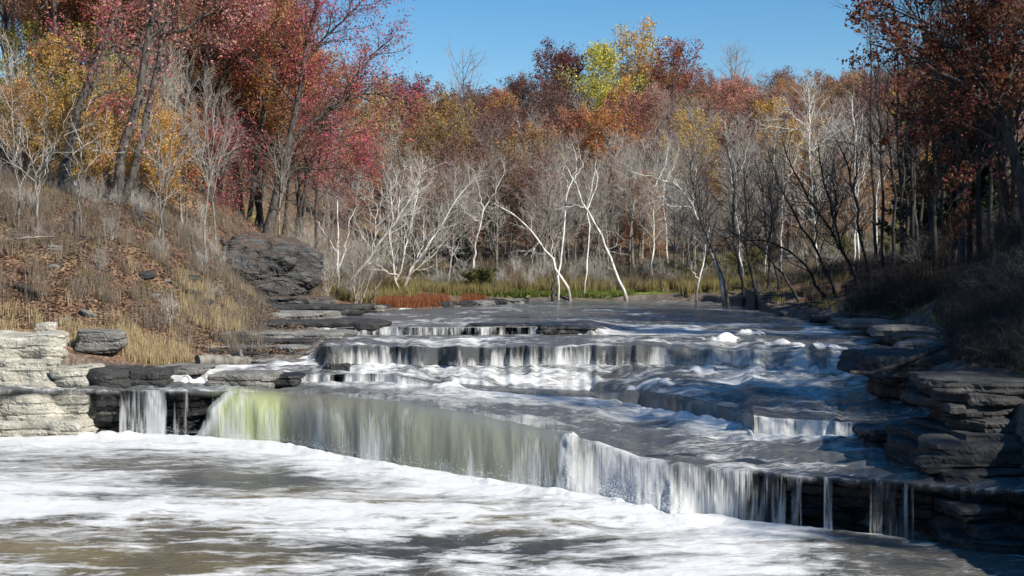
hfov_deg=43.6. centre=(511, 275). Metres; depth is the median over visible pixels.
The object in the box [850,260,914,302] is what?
brush
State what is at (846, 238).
shrub
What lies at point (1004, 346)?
brush
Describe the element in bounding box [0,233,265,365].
dry grass
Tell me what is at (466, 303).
spur rock
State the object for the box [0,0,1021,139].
sky
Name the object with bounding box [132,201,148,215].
brush
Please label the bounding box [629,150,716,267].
thicket tree
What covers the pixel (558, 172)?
thicket tree
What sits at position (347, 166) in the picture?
bare tree
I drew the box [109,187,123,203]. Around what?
brush
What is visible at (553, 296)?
tree stump
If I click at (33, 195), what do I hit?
brush
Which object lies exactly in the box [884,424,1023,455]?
ledge slab
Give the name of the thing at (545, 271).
shrub
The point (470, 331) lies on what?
rock ledge
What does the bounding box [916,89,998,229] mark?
evergreen tree
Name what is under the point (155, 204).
brush
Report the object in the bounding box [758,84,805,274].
sycamore
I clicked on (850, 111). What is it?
autumn tree
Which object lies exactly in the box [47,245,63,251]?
loose stone
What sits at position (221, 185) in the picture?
slope tree
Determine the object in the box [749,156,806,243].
thicket tree
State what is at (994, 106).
oak
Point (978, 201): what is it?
tall dark tree
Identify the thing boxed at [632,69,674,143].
autumn tree
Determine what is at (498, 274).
shrub
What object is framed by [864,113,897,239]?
sycamore
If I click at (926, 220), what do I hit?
evergreen tree
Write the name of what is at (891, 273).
brush
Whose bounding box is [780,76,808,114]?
autumn tree
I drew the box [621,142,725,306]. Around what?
sycamore
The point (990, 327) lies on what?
brush
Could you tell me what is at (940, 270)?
brush
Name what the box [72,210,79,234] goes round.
stump
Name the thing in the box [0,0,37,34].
slope tree
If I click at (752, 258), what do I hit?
shrub
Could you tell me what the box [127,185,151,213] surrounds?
brush
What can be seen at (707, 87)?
autumn tree
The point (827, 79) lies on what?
autumn tree
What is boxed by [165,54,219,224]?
pale slope tree
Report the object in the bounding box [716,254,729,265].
shrub
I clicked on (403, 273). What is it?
shrub
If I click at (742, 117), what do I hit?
bare tree
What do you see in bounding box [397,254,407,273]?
shrub
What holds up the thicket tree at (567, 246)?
on the ground at (674, 294)
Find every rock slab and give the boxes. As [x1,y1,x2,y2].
[74,328,128,353]
[87,365,143,387]
[130,365,181,386]
[155,363,216,374]
[206,369,283,388]
[255,317,391,333]
[263,295,334,305]
[269,303,374,315]
[271,310,341,318]
[274,372,305,386]
[466,322,562,329]
[534,324,596,334]
[858,360,885,372]
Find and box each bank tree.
[979,0,1023,56]
[992,0,1023,65]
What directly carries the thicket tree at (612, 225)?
on the ground at (674, 294)
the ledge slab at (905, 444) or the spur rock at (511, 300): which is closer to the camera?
the ledge slab at (905, 444)
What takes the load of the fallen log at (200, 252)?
on the ground at (674, 294)
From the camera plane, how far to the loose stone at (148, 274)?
62.27 m
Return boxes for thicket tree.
[292,176,358,252]
[301,139,348,249]
[307,161,357,240]
[333,162,389,243]
[373,181,418,249]
[375,132,429,245]
[389,158,446,262]
[398,172,458,277]
[406,159,453,253]
[411,146,510,251]
[418,183,484,281]
[437,169,487,234]
[443,164,490,256]
[457,144,535,267]
[462,154,524,256]
[475,205,523,279]
[512,153,575,268]
[512,177,575,273]
[513,133,593,260]
[513,182,565,273]
[516,187,566,261]
[517,164,578,273]
[519,158,581,280]
[522,150,604,270]
[524,141,585,267]
[538,183,588,260]
[540,178,582,261]
[558,203,596,263]
[563,162,619,264]
[575,181,623,273]
[585,138,681,267]
[586,155,639,262]
[586,181,623,266]
[590,145,662,275]
[601,185,638,257]
[623,194,648,262]
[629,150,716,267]
[629,198,673,263]
[648,158,723,268]
[655,183,710,262]
[656,196,715,263]
[660,166,710,269]
[665,187,722,274]
[666,180,731,276]
[672,194,712,270]
[685,205,731,251]
[698,141,770,246]
[706,169,768,266]
[713,174,748,254]
[715,204,764,259]
[716,186,757,248]
[727,143,795,265]
[747,177,761,247]
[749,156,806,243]
[750,158,793,261]
[771,163,806,237]
[779,117,884,236]
[782,176,820,266]
[813,127,893,234]
[856,108,920,212]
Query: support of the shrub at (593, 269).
on the ground at (674, 294)
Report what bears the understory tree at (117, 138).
on the ground at (674, 294)
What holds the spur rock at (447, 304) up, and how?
on the ground at (674, 294)
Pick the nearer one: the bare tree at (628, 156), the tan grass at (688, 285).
the tan grass at (688, 285)
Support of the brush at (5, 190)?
on the ground at (674, 294)
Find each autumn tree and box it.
[318,125,392,234]
[331,108,385,186]
[334,80,372,153]
[334,84,374,176]
[343,77,413,207]
[356,68,402,153]
[368,71,445,191]
[383,160,434,252]
[386,100,453,202]
[392,80,464,173]
[397,89,490,195]
[399,119,480,228]
[415,184,457,259]
[419,131,473,245]
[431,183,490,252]
[443,79,503,170]
[448,112,507,197]
[459,92,488,138]
[462,97,503,166]
[465,86,483,136]
[466,104,533,222]
[470,145,536,255]
[472,183,506,254]
[477,99,543,165]
[478,91,538,158]
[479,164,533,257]
[480,87,527,121]
[483,118,538,206]
[492,121,566,240]
[496,74,542,118]
[499,69,540,135]
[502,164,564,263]
[505,79,538,109]
[515,108,560,155]
[523,47,597,147]
[524,146,580,256]
[528,37,583,121]
[528,77,581,168]
[528,107,594,188]
[532,80,581,133]
[542,102,582,152]
[547,102,616,211]
[551,116,599,200]
[555,39,645,150]
[560,73,634,171]
[564,104,644,219]
[564,187,613,257]
[576,74,647,197]
[591,89,677,201]
[593,177,642,252]
[597,13,671,148]
[597,62,643,99]
[616,169,665,262]
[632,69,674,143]
[635,106,675,184]
[637,36,708,155]
[637,81,687,172]
[638,83,678,143]
[640,195,682,259]
[650,66,699,145]
[655,106,731,196]
[660,61,711,109]
[669,96,711,167]
[670,161,727,252]
[674,83,713,160]
[684,83,746,166]
[690,74,772,180]
[691,68,720,97]
[693,79,719,152]
[698,93,733,152]
[706,104,768,199]
[714,73,751,125]
[731,91,786,174]
[732,75,769,144]
[735,181,767,249]
[747,94,808,176]
[752,115,830,230]
[753,99,821,202]
[757,65,798,118]
[757,89,795,142]
[764,157,816,248]
[768,77,799,113]
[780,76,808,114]
[781,78,812,130]
[784,79,816,148]
[792,68,845,141]
[796,86,837,165]
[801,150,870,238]
[820,76,877,152]
[831,69,854,147]
[831,69,891,137]
[835,73,923,196]
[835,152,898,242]
[838,86,891,163]
[843,69,860,122]
[845,64,896,161]
[858,55,922,164]
[867,65,896,117]
[885,88,947,177]
[1013,68,1023,151]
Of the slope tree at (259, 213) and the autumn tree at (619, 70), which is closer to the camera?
the slope tree at (259, 213)
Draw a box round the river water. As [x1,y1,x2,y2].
[0,300,1023,575]
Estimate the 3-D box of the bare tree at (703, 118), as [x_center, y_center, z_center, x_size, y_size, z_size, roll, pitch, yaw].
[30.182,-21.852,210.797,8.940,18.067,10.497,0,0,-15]
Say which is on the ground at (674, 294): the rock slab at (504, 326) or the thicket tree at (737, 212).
the thicket tree at (737, 212)
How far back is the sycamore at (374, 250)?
103.89 m
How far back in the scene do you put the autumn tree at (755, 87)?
245.09 m
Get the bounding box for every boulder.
[34,322,57,332]
[837,347,958,380]
[852,418,906,448]
[866,377,918,405]
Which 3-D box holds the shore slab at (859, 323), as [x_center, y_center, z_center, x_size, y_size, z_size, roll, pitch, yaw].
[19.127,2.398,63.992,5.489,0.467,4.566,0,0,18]
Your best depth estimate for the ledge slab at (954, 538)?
27.94 m
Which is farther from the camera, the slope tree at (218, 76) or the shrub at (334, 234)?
the shrub at (334, 234)
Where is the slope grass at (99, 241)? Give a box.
[0,163,258,343]
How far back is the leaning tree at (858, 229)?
77.96 m
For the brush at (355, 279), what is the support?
on the ground at (674, 294)
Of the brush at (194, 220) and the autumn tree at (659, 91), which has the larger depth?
the autumn tree at (659, 91)
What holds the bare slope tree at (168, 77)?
on the ground at (674, 294)
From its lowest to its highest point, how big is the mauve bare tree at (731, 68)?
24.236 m
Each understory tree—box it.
[0,18,70,159]
[0,77,47,173]
[6,32,95,176]
[10,86,72,179]
[14,0,120,148]
[30,16,140,176]
[38,79,112,181]
[44,57,113,171]
[60,103,136,193]
[66,28,194,163]
[90,58,150,189]
[92,62,134,168]
[107,106,180,198]
[111,84,184,199]
[113,40,208,159]
[131,108,200,213]
[144,83,227,182]
[151,102,209,223]
[154,90,229,189]
[208,115,269,210]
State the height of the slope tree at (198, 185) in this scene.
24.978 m
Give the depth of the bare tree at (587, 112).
219.97 m
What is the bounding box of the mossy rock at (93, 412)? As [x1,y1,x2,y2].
[87,391,117,426]
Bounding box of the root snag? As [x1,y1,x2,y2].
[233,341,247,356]
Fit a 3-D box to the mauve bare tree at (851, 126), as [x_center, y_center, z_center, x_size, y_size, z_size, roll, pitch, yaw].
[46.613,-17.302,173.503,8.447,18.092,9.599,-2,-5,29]
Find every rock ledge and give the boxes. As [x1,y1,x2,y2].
[96,391,226,435]
[322,346,521,364]
[326,374,374,381]
[367,327,534,334]
[644,453,1023,533]
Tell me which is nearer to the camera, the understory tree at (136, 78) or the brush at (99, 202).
the brush at (99, 202)
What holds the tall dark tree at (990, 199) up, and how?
on the ground at (674, 294)
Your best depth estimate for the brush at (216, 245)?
85.86 m
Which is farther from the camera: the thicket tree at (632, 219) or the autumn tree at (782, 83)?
the autumn tree at (782, 83)
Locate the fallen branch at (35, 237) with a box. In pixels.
[1,226,63,246]
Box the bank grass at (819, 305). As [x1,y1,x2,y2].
[700,233,1014,340]
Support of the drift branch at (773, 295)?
on the ground at (674, 294)
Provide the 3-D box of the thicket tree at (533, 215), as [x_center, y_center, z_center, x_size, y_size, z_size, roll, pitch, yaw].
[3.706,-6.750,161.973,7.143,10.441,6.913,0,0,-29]
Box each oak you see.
[14,0,180,191]
[59,0,247,203]
[182,0,434,235]
[837,0,1023,267]
[885,31,984,261]
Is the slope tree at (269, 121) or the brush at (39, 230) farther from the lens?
the slope tree at (269, 121)
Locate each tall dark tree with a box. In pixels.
[849,2,895,269]
[851,27,906,272]
[863,0,922,265]
[867,58,917,265]
[872,86,931,252]
[875,1,930,248]
[877,2,937,250]
[882,60,937,249]
[886,50,955,238]
[890,0,951,267]
[907,0,958,247]
[917,31,951,242]
[923,3,979,262]
[928,1,1023,262]
[940,2,1013,260]
[947,2,1001,251]
[955,0,1023,241]
[980,2,1023,233]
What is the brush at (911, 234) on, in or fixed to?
on the ground at (674, 294)
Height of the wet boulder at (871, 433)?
0.926 m
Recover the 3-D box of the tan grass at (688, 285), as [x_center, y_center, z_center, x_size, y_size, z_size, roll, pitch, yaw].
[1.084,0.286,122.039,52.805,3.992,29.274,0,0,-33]
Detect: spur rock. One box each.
[369,305,386,311]
[379,304,391,307]
[437,301,453,306]
[459,301,476,306]
[472,300,495,305]
[489,299,507,304]
[506,298,524,303]
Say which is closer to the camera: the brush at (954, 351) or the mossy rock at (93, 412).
the brush at (954, 351)
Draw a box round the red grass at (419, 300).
[375,291,490,307]
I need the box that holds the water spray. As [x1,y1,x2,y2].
[124,349,856,513]
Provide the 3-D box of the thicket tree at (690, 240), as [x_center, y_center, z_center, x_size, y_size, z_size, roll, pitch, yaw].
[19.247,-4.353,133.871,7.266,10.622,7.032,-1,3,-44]
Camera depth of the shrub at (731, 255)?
146.97 m
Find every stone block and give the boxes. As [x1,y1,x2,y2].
[0,330,69,360]
[0,357,21,366]
[0,365,65,387]
[0,390,63,420]
[0,420,23,436]
[4,358,61,368]
[22,419,97,436]
[49,363,104,387]
[52,387,91,418]
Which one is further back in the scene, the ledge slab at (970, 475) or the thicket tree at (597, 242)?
the thicket tree at (597, 242)
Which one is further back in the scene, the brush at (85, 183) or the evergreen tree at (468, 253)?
the evergreen tree at (468, 253)
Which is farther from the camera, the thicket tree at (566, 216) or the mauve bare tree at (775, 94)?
the mauve bare tree at (775, 94)
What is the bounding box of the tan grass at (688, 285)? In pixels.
[317,267,770,302]
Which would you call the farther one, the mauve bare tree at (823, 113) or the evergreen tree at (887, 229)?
the mauve bare tree at (823, 113)
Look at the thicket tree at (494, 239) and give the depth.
137.49 m
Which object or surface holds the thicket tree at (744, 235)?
on the ground at (674, 294)
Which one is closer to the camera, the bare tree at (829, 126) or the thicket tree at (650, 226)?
the thicket tree at (650, 226)
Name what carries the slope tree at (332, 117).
on the ground at (674, 294)
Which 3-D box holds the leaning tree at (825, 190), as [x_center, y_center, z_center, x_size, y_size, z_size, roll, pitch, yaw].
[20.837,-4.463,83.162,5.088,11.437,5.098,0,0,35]
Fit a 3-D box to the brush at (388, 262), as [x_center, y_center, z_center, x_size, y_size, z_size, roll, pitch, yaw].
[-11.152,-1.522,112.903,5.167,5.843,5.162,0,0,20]
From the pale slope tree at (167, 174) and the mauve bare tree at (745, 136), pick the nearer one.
the pale slope tree at (167, 174)
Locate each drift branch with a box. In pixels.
[759,294,780,296]
[760,299,776,305]
[807,300,824,303]
[836,309,851,318]
[850,312,871,317]
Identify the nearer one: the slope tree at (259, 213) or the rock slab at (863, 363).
the rock slab at (863, 363)
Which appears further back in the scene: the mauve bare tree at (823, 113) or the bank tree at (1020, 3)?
the mauve bare tree at (823, 113)
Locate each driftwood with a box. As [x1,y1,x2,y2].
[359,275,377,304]
[849,304,1001,374]
[914,334,941,354]
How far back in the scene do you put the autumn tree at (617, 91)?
204.18 m
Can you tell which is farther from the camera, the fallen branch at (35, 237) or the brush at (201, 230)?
the brush at (201, 230)
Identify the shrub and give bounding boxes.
[318,222,329,246]
[323,223,344,251]
[342,225,369,250]
[390,246,412,269]
[391,241,409,269]
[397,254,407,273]
[397,263,414,279]
[406,265,428,277]
[424,260,445,276]
[436,264,450,281]
[448,255,469,282]
[460,266,493,286]
[465,259,475,272]
[470,266,496,285]
[492,263,512,281]
[506,246,528,273]
[511,270,527,283]
[516,254,541,285]
[519,263,538,275]
[531,272,548,280]
[533,252,555,277]
[535,260,549,278]
[541,257,565,273]
[547,257,568,277]
[559,261,578,274]
[562,259,580,284]
[570,247,593,273]
[581,246,608,271]
[584,258,611,281]
[585,258,605,275]
[613,258,634,277]
[640,258,658,276]
[644,253,667,276]
[645,261,669,277]
[648,270,664,287]
[655,263,673,275]
[660,261,684,280]
[668,264,690,276]
[687,252,701,267]
[698,254,728,270]
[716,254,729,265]
[725,250,748,265]
[729,264,749,277]
[733,258,751,272]
[743,247,774,267]
[782,260,797,276]
[784,241,807,266]
[800,238,825,258]
[806,252,814,266]
[814,241,841,261]
[821,245,851,267]
[827,234,855,253]
[827,241,853,260]
[849,225,870,255]
[850,234,867,249]
[866,233,899,253]
[866,237,880,256]
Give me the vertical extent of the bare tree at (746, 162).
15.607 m
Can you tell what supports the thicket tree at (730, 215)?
on the ground at (674, 294)
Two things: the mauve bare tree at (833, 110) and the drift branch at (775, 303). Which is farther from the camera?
the mauve bare tree at (833, 110)
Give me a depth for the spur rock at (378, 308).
86.18 m
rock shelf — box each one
[204,344,310,351]
[210,336,343,344]
[220,329,357,338]
[231,351,323,360]
[251,359,306,362]
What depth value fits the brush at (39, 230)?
63.78 m
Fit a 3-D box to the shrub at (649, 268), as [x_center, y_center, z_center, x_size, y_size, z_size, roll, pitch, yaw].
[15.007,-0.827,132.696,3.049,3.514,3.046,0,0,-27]
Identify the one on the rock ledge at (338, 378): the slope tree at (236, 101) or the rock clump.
the rock clump
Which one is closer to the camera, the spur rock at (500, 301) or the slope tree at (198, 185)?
the slope tree at (198, 185)
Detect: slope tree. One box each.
[0,0,35,152]
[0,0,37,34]
[0,0,64,132]
[0,0,102,168]
[0,1,26,147]
[0,2,70,144]
[0,7,16,111]
[0,26,44,169]
[0,31,50,225]
[1,71,90,238]
[6,0,73,158]
[10,0,48,130]
[12,0,129,170]
[24,0,97,170]
[24,30,66,164]
[45,0,164,179]
[60,85,125,233]
[72,46,123,168]
[81,0,234,193]
[84,0,180,161]
[85,0,215,182]
[89,0,241,124]
[91,0,214,178]
[92,14,144,182]
[102,1,239,188]
[126,0,251,190]
[126,10,193,192]
[128,76,201,234]
[128,108,199,244]
[129,2,189,204]
[133,0,277,192]
[142,3,263,176]
[149,39,244,111]
[163,63,250,253]
[165,0,322,178]
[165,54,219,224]
[176,87,254,259]
[182,0,297,117]
[183,0,290,154]
[184,16,268,182]
[186,3,322,140]
[191,20,282,196]
[198,20,319,210]
[198,29,257,217]
[199,0,331,198]
[208,81,245,190]
[209,0,327,221]
[211,98,276,225]
[212,100,248,189]
[214,19,288,231]
[219,3,306,229]
[234,49,350,241]
[235,30,329,164]
[239,42,372,217]
[240,109,332,236]
[242,21,322,227]
[251,86,340,177]
[251,122,306,234]
[256,41,364,230]
[256,97,328,234]
[270,42,392,237]
[274,60,382,248]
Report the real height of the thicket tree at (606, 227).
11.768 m
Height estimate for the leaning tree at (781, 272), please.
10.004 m
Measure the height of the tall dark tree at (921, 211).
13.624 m
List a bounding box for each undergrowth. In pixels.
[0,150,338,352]
[411,200,898,289]
[796,210,1023,374]
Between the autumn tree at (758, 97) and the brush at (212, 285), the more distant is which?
the autumn tree at (758, 97)
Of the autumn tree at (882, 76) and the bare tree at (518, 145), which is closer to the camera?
the bare tree at (518, 145)
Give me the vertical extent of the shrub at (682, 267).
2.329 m
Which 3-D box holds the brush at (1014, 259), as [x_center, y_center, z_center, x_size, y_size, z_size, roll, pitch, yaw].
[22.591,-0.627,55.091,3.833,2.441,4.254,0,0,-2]
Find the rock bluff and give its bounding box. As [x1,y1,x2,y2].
[219,231,323,296]
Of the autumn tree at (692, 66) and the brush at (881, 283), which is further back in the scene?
the autumn tree at (692, 66)
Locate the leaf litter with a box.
[0,151,318,360]
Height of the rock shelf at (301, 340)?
0.489 m
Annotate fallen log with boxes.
[12,282,42,294]
[136,212,173,233]
[185,234,220,273]
[195,354,250,364]
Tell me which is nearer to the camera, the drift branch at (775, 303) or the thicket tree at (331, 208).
the drift branch at (775, 303)
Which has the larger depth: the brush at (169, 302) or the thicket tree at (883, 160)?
the thicket tree at (883, 160)
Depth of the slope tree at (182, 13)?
94.68 m
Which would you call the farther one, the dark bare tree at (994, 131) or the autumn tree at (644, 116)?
the autumn tree at (644, 116)
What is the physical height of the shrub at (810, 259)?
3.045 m
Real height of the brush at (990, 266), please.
2.500 m
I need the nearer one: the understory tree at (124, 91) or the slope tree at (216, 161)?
the understory tree at (124, 91)
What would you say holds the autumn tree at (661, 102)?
on the ground at (674, 294)
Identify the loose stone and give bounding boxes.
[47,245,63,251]
[47,264,59,268]
[80,309,96,317]
[139,270,156,278]
[186,274,202,282]
[186,289,202,296]
[201,298,213,304]
[205,347,221,353]
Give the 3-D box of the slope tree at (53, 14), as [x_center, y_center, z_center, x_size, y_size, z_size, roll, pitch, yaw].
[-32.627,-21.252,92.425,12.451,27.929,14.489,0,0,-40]
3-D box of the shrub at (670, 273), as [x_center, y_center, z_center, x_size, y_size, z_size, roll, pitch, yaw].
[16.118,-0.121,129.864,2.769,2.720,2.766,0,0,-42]
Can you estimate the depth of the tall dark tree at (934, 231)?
71.90 m
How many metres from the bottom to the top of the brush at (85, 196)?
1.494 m
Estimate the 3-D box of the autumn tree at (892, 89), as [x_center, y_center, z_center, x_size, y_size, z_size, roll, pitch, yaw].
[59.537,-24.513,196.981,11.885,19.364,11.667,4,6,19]
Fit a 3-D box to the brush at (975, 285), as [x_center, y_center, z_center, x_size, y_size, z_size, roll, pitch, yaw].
[17.677,0.773,47.316,3.518,2.399,2.650,0,0,11]
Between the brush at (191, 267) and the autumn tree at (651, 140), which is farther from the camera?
the autumn tree at (651, 140)
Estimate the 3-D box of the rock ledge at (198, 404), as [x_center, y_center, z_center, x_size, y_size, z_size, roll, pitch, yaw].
[-13.584,5.523,51.072,7.412,2.154,4.934,0,0,0]
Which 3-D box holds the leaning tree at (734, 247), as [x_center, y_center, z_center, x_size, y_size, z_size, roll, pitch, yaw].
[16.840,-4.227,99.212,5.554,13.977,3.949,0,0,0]
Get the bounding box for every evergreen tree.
[445,238,466,280]
[462,231,475,272]
[871,138,930,243]
[904,138,953,244]
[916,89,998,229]
[940,141,998,231]
[944,95,1023,231]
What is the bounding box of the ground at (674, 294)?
[0,78,1023,541]
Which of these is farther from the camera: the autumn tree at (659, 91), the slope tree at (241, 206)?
the autumn tree at (659, 91)
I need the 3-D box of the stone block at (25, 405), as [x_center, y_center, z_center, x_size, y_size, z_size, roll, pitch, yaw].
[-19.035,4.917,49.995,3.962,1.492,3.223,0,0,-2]
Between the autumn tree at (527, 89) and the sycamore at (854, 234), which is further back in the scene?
the autumn tree at (527, 89)
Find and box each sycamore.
[305,157,372,297]
[343,155,493,287]
[347,156,449,291]
[449,151,513,268]
[486,197,571,300]
[549,137,628,300]
[553,135,583,299]
[581,166,602,292]
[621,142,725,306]
[637,130,687,277]
[645,137,691,262]
[685,224,718,305]
[711,109,757,276]
[753,67,857,266]
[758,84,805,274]
[772,134,809,274]
[827,105,884,260]
[836,88,882,258]
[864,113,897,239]
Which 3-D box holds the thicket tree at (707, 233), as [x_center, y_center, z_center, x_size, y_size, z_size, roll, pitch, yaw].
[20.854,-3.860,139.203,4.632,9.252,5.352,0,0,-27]
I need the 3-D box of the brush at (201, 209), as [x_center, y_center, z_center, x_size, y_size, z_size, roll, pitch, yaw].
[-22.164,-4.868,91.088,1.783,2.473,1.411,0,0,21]
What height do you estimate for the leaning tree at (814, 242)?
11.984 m
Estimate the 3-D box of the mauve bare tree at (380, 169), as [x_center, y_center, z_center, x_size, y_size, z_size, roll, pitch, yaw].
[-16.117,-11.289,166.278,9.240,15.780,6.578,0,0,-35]
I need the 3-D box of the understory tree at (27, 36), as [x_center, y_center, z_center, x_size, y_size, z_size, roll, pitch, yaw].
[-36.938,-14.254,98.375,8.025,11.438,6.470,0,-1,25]
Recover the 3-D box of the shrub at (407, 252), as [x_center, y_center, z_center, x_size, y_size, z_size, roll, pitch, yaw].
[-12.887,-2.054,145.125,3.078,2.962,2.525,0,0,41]
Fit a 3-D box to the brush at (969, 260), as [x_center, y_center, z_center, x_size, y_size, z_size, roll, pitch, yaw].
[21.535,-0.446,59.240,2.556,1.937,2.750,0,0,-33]
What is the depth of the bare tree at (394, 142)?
173.75 m
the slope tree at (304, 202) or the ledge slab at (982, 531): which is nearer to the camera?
the ledge slab at (982, 531)
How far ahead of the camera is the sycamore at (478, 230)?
134.94 m
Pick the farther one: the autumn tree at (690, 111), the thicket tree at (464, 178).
the autumn tree at (690, 111)
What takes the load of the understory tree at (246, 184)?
on the ground at (674, 294)
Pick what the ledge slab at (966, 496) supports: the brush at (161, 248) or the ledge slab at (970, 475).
the ledge slab at (970, 475)
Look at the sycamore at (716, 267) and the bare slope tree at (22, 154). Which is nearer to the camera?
the bare slope tree at (22, 154)
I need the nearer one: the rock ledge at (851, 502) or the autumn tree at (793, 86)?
the rock ledge at (851, 502)
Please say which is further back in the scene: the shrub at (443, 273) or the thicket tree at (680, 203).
the thicket tree at (680, 203)
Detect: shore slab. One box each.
[775,310,788,315]
[808,315,830,321]
[832,317,849,323]
[835,318,899,328]
[866,324,942,336]
[884,331,941,344]
[892,338,936,349]
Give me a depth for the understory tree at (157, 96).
91.97 m
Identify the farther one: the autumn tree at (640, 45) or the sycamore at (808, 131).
the autumn tree at (640, 45)
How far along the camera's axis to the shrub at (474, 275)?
127.19 m
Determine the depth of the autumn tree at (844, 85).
210.15 m
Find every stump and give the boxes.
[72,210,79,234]
[550,271,556,301]
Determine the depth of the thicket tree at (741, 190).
136.88 m
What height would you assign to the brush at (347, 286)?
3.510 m
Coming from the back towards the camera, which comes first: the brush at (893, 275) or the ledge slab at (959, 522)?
the brush at (893, 275)
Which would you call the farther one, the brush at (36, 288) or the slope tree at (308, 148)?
the slope tree at (308, 148)
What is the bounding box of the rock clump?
[325,363,350,370]
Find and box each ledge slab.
[883,443,1020,473]
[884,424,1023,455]
[884,450,1023,481]
[887,434,1023,464]
[901,391,1017,413]
[905,417,1020,441]
[907,371,1023,394]
[918,387,1023,406]
[919,405,1014,418]
[926,514,1023,540]
[927,408,1017,433]
[927,526,1023,555]
[933,496,1012,520]
[945,514,1023,528]
[957,491,981,501]
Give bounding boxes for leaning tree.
[675,136,731,307]
[697,133,758,306]
[710,173,801,301]
[716,152,828,300]
[719,139,780,309]
[743,141,793,292]
[746,132,846,295]
[753,146,807,290]
[764,118,865,283]
[789,120,870,276]
[817,100,885,281]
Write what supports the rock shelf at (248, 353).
on the ground at (674, 294)
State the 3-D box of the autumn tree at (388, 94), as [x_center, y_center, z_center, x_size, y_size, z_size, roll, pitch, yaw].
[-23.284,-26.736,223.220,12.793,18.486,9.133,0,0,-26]
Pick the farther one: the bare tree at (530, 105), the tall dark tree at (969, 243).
the bare tree at (530, 105)
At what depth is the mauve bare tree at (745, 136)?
179.17 m
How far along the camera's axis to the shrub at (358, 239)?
148.79 m
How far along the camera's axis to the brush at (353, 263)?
110.53 m
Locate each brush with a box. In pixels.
[0,144,18,164]
[0,181,12,196]
[0,232,10,251]
[8,179,31,202]
[11,210,35,231]
[18,241,51,278]
[27,186,39,202]
[27,265,53,300]
[30,222,44,235]
[35,213,50,234]
[38,202,58,228]
[44,155,58,178]
[44,213,60,231]
[55,195,65,207]
[58,173,89,191]
[71,171,94,193]
[73,181,89,203]
[82,240,110,268]
[83,184,112,212]
[86,203,101,221]
[89,173,108,195]
[102,206,122,240]
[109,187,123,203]
[118,230,131,246]
[124,187,138,204]
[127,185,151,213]
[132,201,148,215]
[143,191,161,214]
[150,231,165,250]
[154,237,169,253]
[155,284,181,324]
[173,217,196,233]
[183,253,198,270]
[189,196,211,224]
[190,242,216,273]
[192,220,210,239]
[202,280,225,302]
[208,234,220,254]
[211,251,220,261]
[213,247,230,267]
[278,203,331,244]
[282,213,329,251]
[282,218,327,260]
[291,211,320,246]
[306,238,348,295]
[311,238,336,279]
[319,244,335,267]
[321,237,341,263]
[326,246,352,272]
[327,229,358,270]
[332,255,372,291]
[333,245,355,277]
[335,269,357,299]
[336,236,387,303]
[339,242,367,277]
[343,237,381,280]
[356,244,382,277]
[356,258,384,287]
[362,230,418,281]
[368,264,392,290]
[745,277,765,288]
[755,270,775,284]
[774,263,806,284]
[787,261,810,276]
[804,281,813,297]
[809,251,842,270]
[809,252,844,278]
[820,276,891,314]
[822,251,860,270]
[822,270,846,285]
[839,274,905,314]
[841,243,888,274]
[844,251,879,285]
[844,256,893,296]
[848,240,945,290]
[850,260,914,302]
[858,241,905,269]
[859,253,889,270]
[859,275,915,314]
[862,256,911,283]
[862,261,921,286]
[864,276,915,313]
[872,248,907,267]
[877,263,942,306]
[877,275,925,311]
[880,224,925,260]
[887,214,947,250]
[890,220,938,253]
[890,234,943,268]
[894,236,937,258]
[896,262,933,286]
[904,232,944,261]
[913,231,952,252]
[919,253,956,281]
[920,303,977,343]
[924,226,975,259]
[927,275,1000,318]
[929,325,998,362]
[942,300,1010,340]
[943,261,1014,307]
[943,266,1019,306]
[944,324,1014,370]
[945,234,1023,299]
[946,254,991,285]
[949,207,997,244]
[949,236,991,257]
[953,252,992,279]
[955,265,1009,293]
[958,311,1023,357]
[959,247,1019,289]
[959,290,1011,326]
[960,321,1023,367]
[964,200,1015,240]
[965,205,1019,246]
[967,260,1023,307]
[968,262,1023,324]
[971,267,1023,294]
[975,239,1021,275]
[977,198,1019,232]
[980,300,1023,342]
[980,309,1023,356]
[981,220,1006,240]
[981,349,1023,377]
[982,271,1023,300]
[982,278,1022,323]
[982,318,1023,371]
[983,196,1018,230]
[983,210,1019,252]
[984,247,1023,290]
[985,316,1023,369]
[987,254,1023,292]
[991,252,1023,283]
[992,315,1023,365]
[996,252,1023,288]
[1002,241,1023,274]
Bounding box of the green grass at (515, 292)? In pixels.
[421,288,635,297]
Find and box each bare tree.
[330,117,376,218]
[333,87,367,141]
[364,137,421,246]
[367,108,424,232]
[416,126,448,207]
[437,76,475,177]
[445,35,491,112]
[460,112,521,226]
[499,142,556,248]
[504,106,557,185]
[515,97,545,121]
[527,125,587,234]
[530,134,614,257]
[531,81,567,126]
[544,134,594,200]
[558,94,608,187]
[568,120,643,237]
[600,131,652,226]
[608,132,682,258]
[613,132,655,231]
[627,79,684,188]
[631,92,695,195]
[646,113,687,198]
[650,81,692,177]
[650,121,708,251]
[651,98,733,197]
[656,107,729,224]
[677,88,729,156]
[710,133,772,244]
[713,109,776,183]
[714,37,766,83]
[716,112,769,224]
[731,94,769,171]
[744,104,807,218]
[756,81,797,131]
[796,85,857,192]
[797,135,856,227]
[805,106,852,152]
[807,116,865,207]
[816,91,850,142]
[827,88,885,211]
[831,0,1023,227]
[882,5,1023,275]
[897,0,1023,103]
[914,0,1023,265]
[914,1,1023,222]
[914,23,1023,252]
[997,51,1023,214]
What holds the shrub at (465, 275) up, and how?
on the ground at (674, 294)

